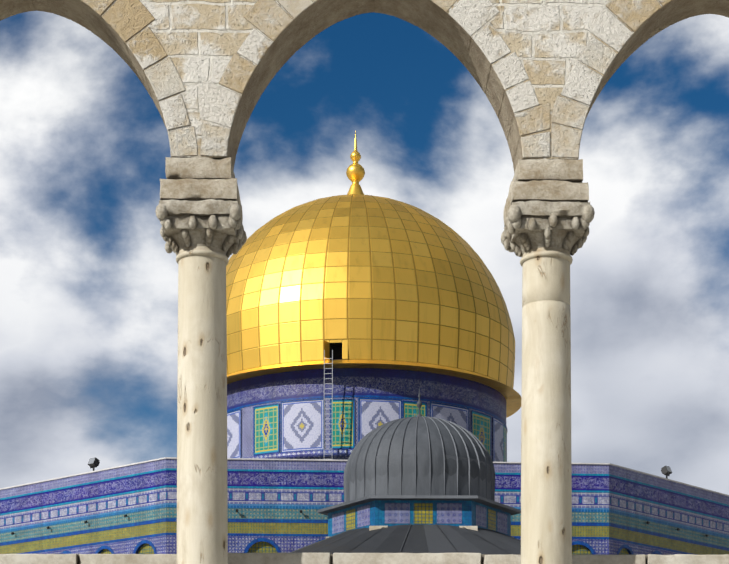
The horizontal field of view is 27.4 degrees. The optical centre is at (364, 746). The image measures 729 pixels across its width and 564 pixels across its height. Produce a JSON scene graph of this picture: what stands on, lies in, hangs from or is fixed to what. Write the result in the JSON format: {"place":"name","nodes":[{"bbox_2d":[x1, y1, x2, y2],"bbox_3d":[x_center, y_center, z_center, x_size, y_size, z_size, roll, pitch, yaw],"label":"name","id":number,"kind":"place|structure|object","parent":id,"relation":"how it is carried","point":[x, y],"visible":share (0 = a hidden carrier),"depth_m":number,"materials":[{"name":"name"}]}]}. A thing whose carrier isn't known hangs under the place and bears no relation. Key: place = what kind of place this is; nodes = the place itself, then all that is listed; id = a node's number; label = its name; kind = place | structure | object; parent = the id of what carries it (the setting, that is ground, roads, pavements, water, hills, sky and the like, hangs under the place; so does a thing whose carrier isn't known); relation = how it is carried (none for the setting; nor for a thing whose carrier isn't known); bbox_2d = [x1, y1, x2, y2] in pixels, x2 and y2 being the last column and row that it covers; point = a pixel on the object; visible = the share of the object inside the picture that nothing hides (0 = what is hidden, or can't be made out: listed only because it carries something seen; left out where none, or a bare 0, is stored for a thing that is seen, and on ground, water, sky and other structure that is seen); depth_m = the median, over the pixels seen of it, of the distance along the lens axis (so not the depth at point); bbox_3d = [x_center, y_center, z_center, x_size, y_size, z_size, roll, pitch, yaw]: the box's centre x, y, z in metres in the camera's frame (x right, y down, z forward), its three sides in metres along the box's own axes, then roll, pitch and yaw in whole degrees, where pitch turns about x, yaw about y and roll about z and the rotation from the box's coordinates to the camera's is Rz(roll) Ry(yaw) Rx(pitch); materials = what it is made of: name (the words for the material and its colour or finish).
{"place":"outdoors","nodes":[
{"label":"outdoors","id":0,"kind":"place"},
{"bbox_2d":[0,10,728,494],"label":"sky","id":1,"kind":"structure","parent":0,"point":[89,279],"materials":[{"name":"white"}]},
{"bbox_2d":[289,386,520,553],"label":"dome of the chain","id":2,"kind":"structure","parent":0,"point":[419,483],"depth_m":56.50,"materials":[{"name":"lead"},{"name":"tile"}]},
{"label":"ground","id":3,"kind":"structure","parent":0,"visible":0},
{"bbox_2d":[78,554,646,563],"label":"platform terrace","id":4,"kind":"structure","parent":3,"relation":"on","point":[331,557],"depth_m":17.70,"materials":[{"name":"stone"}]},
{"bbox_2d":[0,457,728,554],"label":"dome of the rock octagon","id":5,"kind":"structure","parent":4,"relation":"on","point":[615,508],"depth_m":70.22,"materials":[{"name":"blue tile"}]},
{"bbox_2d":[88,457,99,470],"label":"floodlight","id":6,"kind":"object","parent":5,"relation":"on","point":[93,463],"visible":0.96,"depth_m":72.15,"materials":[{"name":"black metal"}]},
{"bbox_2d":[324,350,332,446],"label":"ladder","id":7,"kind":"object","parent":5,"relation":"on","point":[329,388],"visible":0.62,"depth_m":83.81,"materials":[{"name":"silver metal"}]},
{"bbox_2d":[11,509,708,536],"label":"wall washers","id":8,"kind":"object","parent":5,"relation":"on","point":[647,522],"depth_m":72.38,"materials":[{"name":"black"}]},
{"bbox_2d":[227,359,507,461],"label":"dome of the rock drum","id":9,"kind":"structure","parent":5,"relation":"on","point":[290,425],"depth_m":85.49,"materials":[{"name":"tile"}]},
{"bbox_2d":[226,131,521,417],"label":"golden dome","id":10,"kind":"structure","parent":9,"relation":"on","point":[416,289],"depth_m":85.80,"materials":[{"name":"gold metal"}]},
{"bbox_2d":[661,466,671,478],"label":"floodlight","id":11,"kind":"object","parent":5,"relation":"on","point":[666,471],"visible":0.92,"depth_m":74.24,"materials":[{"name":"black metal"}]},
{"bbox_2d":[0,553,728,563],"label":"stone parapet","id":12,"kind":"structure","parent":4,"relation":"on","point":[355,558],"depth_m":17.58,"materials":[{"name":"stone"}]},
{"bbox_3d":[0.018,0.153,16.841,80.000,2.950,1.450,0,0,-1],"label":"arcade landing","id":13,"kind":"object","parent":3,"relation":"on","visible":0},
{"bbox_2d":[155,157,246,563],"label":"arcade column","id":14,"kind":"structure","parent":13,"relation":"on","point":[199,213],"depth_m":16.78,"materials":[{"name":"stone"}]},
{"bbox_2d":[10,0,728,162],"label":"arcade wall","id":15,"kind":"structure","parent":14,"relation":"on","point":[546,41],"depth_m":16.70,"materials":[{"name":"beige stone"}]},
{"bbox_2d":[0,0,728,172],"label":"arches","id":16,"kind":"structure","parent":15,"relation":"attached to","point":[124,21],"depth_m":16.70,"materials":[{"name":"beige stone"}]},
{"bbox_2d":[501,159,594,563],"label":"arcade column","id":17,"kind":"structure","parent":13,"relation":"on","point":[548,214],"depth_m":16.82,"materials":[{"name":"stone"}]}
]}

